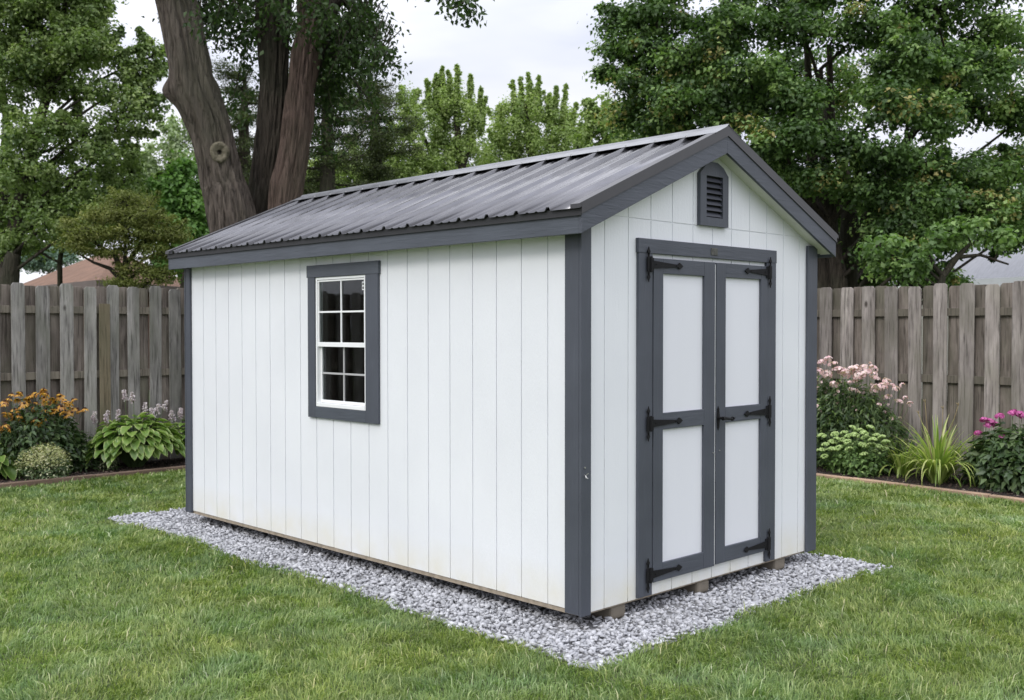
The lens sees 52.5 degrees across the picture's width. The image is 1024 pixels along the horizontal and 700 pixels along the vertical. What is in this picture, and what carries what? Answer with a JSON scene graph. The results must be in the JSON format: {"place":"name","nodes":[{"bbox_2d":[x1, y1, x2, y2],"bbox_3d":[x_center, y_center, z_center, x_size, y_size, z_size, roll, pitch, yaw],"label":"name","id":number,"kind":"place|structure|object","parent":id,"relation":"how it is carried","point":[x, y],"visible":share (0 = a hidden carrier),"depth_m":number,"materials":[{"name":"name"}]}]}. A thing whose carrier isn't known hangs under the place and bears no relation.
{"place":"outdoors","nodes":[
{"label":"outdoors","id":0,"kind":"place"},
{"bbox_2d":[23,254,179,389],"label":"brick house","id":1,"kind":"structure","parent":0,"point":[83,274],"depth_m":28.15,"materials":[{"name":"red"}]},
{"bbox_2d":[0,390,1023,699],"bbox_3d":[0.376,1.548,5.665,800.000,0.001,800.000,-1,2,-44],"label":"ground","id":2,"kind":"structure","parent":0,"point":[322,618],"depth_m":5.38,"materials":[{"name":"green plant"}]},
{"bbox_2d":[20,244,84,275],"bbox_3d":[-15.576,-1.476,34.962,2.746,4.822,1.839,0,1,-11],"label":"blue shrub","id":3,"kind":"object","parent":2,"relation":"on","point":[38,265],"visible":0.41,"depth_m":34.71,"materials":[{"name":"green plant"}]},
{"bbox_2d":[8,136,163,287],"bbox_3d":[-8.827,-1.641,21.141,4.063,5.728,2.501,-1,1,-28],"label":"maple tree","id":4,"kind":"object","parent":2,"relation":"on","point":[59,261],"visible":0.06,"depth_m":21.00,"materials":[{"name":"green plant"}]},
{"bbox_2d":[0,0,177,285],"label":"maple tree","id":5,"kind":"object","parent":2,"relation":"on","point":[74,38],"visible":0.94,"depth_m":18.69,"materials":[{"name":"green plant"}]},
{"bbox_2d":[0,283,184,468],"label":"fence","id":6,"kind":"object","parent":2,"relation":"on","point":[90,354],"visible":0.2,"depth_m":12.29,"materials":[{"name":"grey wood"}]},
{"bbox_2d":[0,465,184,487],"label":"garden edging","id":7,"kind":"object","parent":2,"relation":"on","point":[29,483],"visible":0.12,"depth_m":11.29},
{"bbox_2d":[46,186,195,289],"bbox_3d":[-5.758,-0.576,15.552,2.144,3.834,1.459,0,1,-13],"label":"spreading yew","id":8,"kind":"object","parent":2,"relation":"on","point":[148,231],"visible":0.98,"depth_m":15.33,"materials":[{"name":"green plant"}]},
{"bbox_2d":[122,113,196,254],"bbox_3d":[-13.037,-4.028,38.038,3.664,9.794,3.451,-1,2,-44],"label":"pale poplar","id":9,"kind":"object","parent":2,"relation":"on","point":[173,128],"visible":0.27,"depth_m":37.63,"materials":[{"name":"green plant"}]},
{"bbox_2d":[141,148,209,287],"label":"bright leafy tree","id":10,"kind":"object","parent":2,"relation":"on","point":[179,188],"visible":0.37,"depth_m":19.15,"materials":[{"name":"green plant"}]},
{"bbox_2d":[174,55,258,184],"bbox_3d":[-5.874,-2.578,22.902,3.075,7.530,3.112,0,1,-17],"label":"sparse conifer","id":11,"kind":"object","parent":2,"relation":"on","point":[241,138],"visible":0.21,"depth_m":22.80,"materials":[{"name":"green plant"}]},
{"bbox_2d":[141,0,494,232],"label":"forked maple","id":12,"kind":"object","parent":2,"relation":"on","point":[285,109],"visible":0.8,"depth_m":12.74,"materials":[{"name":"green plant"}]},
{"bbox_2d":[239,19,401,194],"bbox_3d":[-3.737,-2.727,20.922,4.168,7.908,3.917,0,1,-14],"label":"sparse conifer","id":13,"kind":"object","parent":2,"relation":"on","point":[325,167],"visible":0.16,"depth_m":20.86,"materials":[{"name":"green plant"}]},
{"bbox_2d":[335,77,430,187],"bbox_3d":[-3.163,-2.451,22.983,3.166,7.268,3.362,1,1,29],"label":"sparse conifer","id":14,"kind":"object","parent":2,"relation":"on","point":[380,146],"visible":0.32,"depth_m":22.67,"materials":[{"name":"green plant"}]},
{"bbox_2d":[306,63,496,189],"bbox_3d":[-3.247,-3.170,26.926,6.002,8.539,2.650,0,1,-3],"label":"maple tree","id":15,"kind":"object","parent":2,"relation":"on","point":[442,104],"visible":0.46,"depth_m":26.68,"materials":[{"name":"green plant"}]},
{"bbox_2d":[108,507,892,670],"bbox_3d":[-0.458,1.490,8.130,3.080,0.001,5.620,-1,2,-44],"label":"gravel pad","id":16,"kind":"object","parent":2,"relation":"on","point":[661,605],"visible":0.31,"depth_m":6.15,"materials":[{"name":"grey gravel"}]},
{"bbox_2d":[165,124,838,619],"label":"garden shed","id":17,"kind":"structure","parent":16,"relation":"on","point":[581,382],"depth_m":6.54,"materials":[{"name":"white paint"}]},
{"bbox_2d":[306,260,380,423],"bbox_3d":[-1.165,-0.056,7.229,0.062,1.091,0.858,-1,2,-44],"label":"window","id":18,"kind":"structure","parent":17,"relation":"in","point":[344,309],"depth_m":7.22,"materials":[{"name":"grey paint"}]},
{"bbox_2d":[646,246,714,592],"bbox_3d":[1.017,0.402,6.234,0.682,2.008,0.042,-1,2,-44],"label":"door","id":19,"kind":"structure","parent":17,"relation":"in","point":[681,424],"depth_m":6.26,"materials":[{"name":"white paint"}]},
{"bbox_2d":[715,257,771,564],"bbox_3d":[1.507,0.392,6.687,0.621,2.008,0.075,-1,2,-44],"label":"door","id":20,"kind":"structure","parent":17,"relation":"in","point":[742,411],"depth_m":6.70,"materials":[{"name":"white paint"}]},
{"bbox_2d":[468,71,586,165],"bbox_3d":[0.620,-3.383,28.999,4.113,8.878,2.292,0,1,0],"label":"maple tree","id":21,"kind":"object","parent":2,"relation":"on","point":[528,112],"visible":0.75,"depth_m":28.79,"materials":[{"name":"green plant"}]},
{"bbox_2d":[566,91,637,149],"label":"maple tree","id":22,"kind":"object","parent":2,"relation":"on","point":[589,133],"visible":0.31,"depth_m":22.75,"materials":[{"name":"green plant"}]},
{"bbox_2d":[578,0,1023,417],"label":"silver maple","id":23,"kind":"object","parent":2,"relation":"on","point":[923,79],"visible":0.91,"depth_m":15.67,"materials":[{"name":"green plant"}]},
{"bbox_2d":[816,473,1023,502],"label":"garden edging","id":24,"kind":"object","parent":2,"relation":"on","point":[985,495],"visible":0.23,"depth_m":10.54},
{"bbox_2d":[817,281,1023,474],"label":"fence","id":25,"kind":"object","parent":2,"relation":"on","point":[879,328],"visible":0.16,"depth_m":11.70,"materials":[{"name":"grey wood"}]},
{"bbox_2d":[837,149,1023,249],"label":"background tree","id":26,"kind":"object","parent":2,"relation":"on","point":[1021,185],"depth_m":29.41,"materials":[{"name":"green plant"}]},
{"bbox_2d":[853,214,1023,294],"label":"crooked sapling","id":27,"kind":"object","parent":2,"relation":"on","point":[954,231],"visible":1,"depth_m":13.12,"materials":[{"name":"green plant"}]},
{"bbox_2d":[896,229,1023,376],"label":"house","id":28,"kind":"structure","parent":2,"relation":"on","point":[982,271],"depth_m":22.82,"materials":[{"name":"white"}]},
{"bbox_2d":[0,457,1023,497],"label":"soil","id":29,"kind":"structure","parent":0,"point":[914,478],"depth_m":11.31,"materials":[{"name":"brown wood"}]},
{"bbox_2d":[0,440,26,480],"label":"hosta","id":30,"kind":"object","parent":29,"relation":"on","point":[9,470],"visible":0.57,"depth_m":11.17,"materials":[{"name":"green plant"}]},
{"bbox_2d":[13,442,72,479],"bbox_3d":[-5.028,1.210,11.204,0.633,0.444,0.438,-1,2,-44],"label":"cream mound plant","id":31,"kind":"object","parent":29,"relation":"on","point":[39,457],"visible":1,"depth_m":11.15,"materials":[{"name":"green plant"}]},
{"bbox_2d":[0,387,93,478],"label":"orange daisy plant","id":32,"kind":"object","parent":29,"relation":"on","point":[35,430],"visible":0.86,"depth_m":11.41,"materials":[{"name":"green plant"}]},
{"bbox_2d":[61,432,105,472],"bbox_3d":[-4.974,1.180,11.897,0.611,0.503,0.693,-1,2,-44],"label":"leafy perennial","id":33,"kind":"object","parent":29,"relation":"on","point":[96,460],"visible":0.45,"depth_m":11.79,"materials":[{"name":"green plant"}]},
{"bbox_2d":[97,458,122,471],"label":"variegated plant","id":34,"kind":"object","parent":29,"relation":"on","point":[114,463],"visible":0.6,"depth_m":11.90,"materials":[{"name":"green plant"}]},
{"bbox_2d":[83,389,184,467],"bbox_3d":[-4.380,0.918,12.241,1.347,0.924,0.989,-1,2,-44],"label":"hosta","id":35,"kind":"object","parent":29,"relation":"on","point":[137,446],"visible":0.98,"depth_m":12.02,"materials":[{"name":"green plant"}]},
{"bbox_2d":[164,420,184,455],"bbox_3d":[-3.920,1.067,12.796,0.831,0.601,0.677,-1,2,-44],"label":"hosta","id":36,"kind":"object","parent":29,"relation":"on","point":[180,424],"visible":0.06,"depth_m":12.61,"materials":[{"name":"green plant"}]},
{"bbox_2d":[816,424,894,477],"bbox_3d":[3.848,1.121,11.597,0.639,0.632,0.887,-1,2,-44],"label":"sedum","id":37,"kind":"object","parent":29,"relation":"on","point":[851,460],"visible":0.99,"depth_m":11.44,"materials":[{"name":"green plant"}]},
{"bbox_2d":[816,356,918,473],"bbox_3d":[3.863,0.773,12.001,0.911,1.411,1.679,-1,2,-44],"label":"pink phlox","id":38,"kind":"object","parent":29,"relation":"on","point":[829,401],"visible":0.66,"depth_m":11.81,"materials":[{"name":"green plant"}]},
{"bbox_2d":[879,433,954,477],"bbox_3d":[4.380,1.137,11.553,0.921,0.498,0.882,-1,1,-27],"label":"grassy perennial","id":39,"kind":"object","parent":29,"relation":"on","point":[899,466],"visible":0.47,"depth_m":11.46,"materials":[{"name":"green plant"}]},
{"bbox_2d":[877,399,979,487],"bbox_3d":[4.469,0.962,10.909,1.316,0.877,1.305,0,1,2],"label":"daylily","id":40,"kind":"object","parent":29,"relation":"on","point":[938,463],"visible":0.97,"depth_m":10.83,"materials":[{"name":"green plant"}]},
{"bbox_2d":[947,439,979,485],"bbox_3d":[5.003,1.177,11.020,0.880,0.440,0.855,0,1,-4],"label":"grassy perennial","id":41,"kind":"object","parent":29,"relation":"on","point":[961,467],"visible":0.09,"depth_m":10.99,"materials":[{"name":"green plant"}]},
{"bbox_2d":[958,409,1023,494],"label":"magenta flower plant","id":42,"kind":"object","parent":29,"relation":"on","point":[997,462],"visible":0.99,"depth_m":10.38,"materials":[{"name":"green plant"}]},
{"bbox_2d":[0,0,1023,282],"label":"sky","id":43,"kind":"structure","parent":0,"point":[544,38],"materials":[{"name":"white"}]}
]}

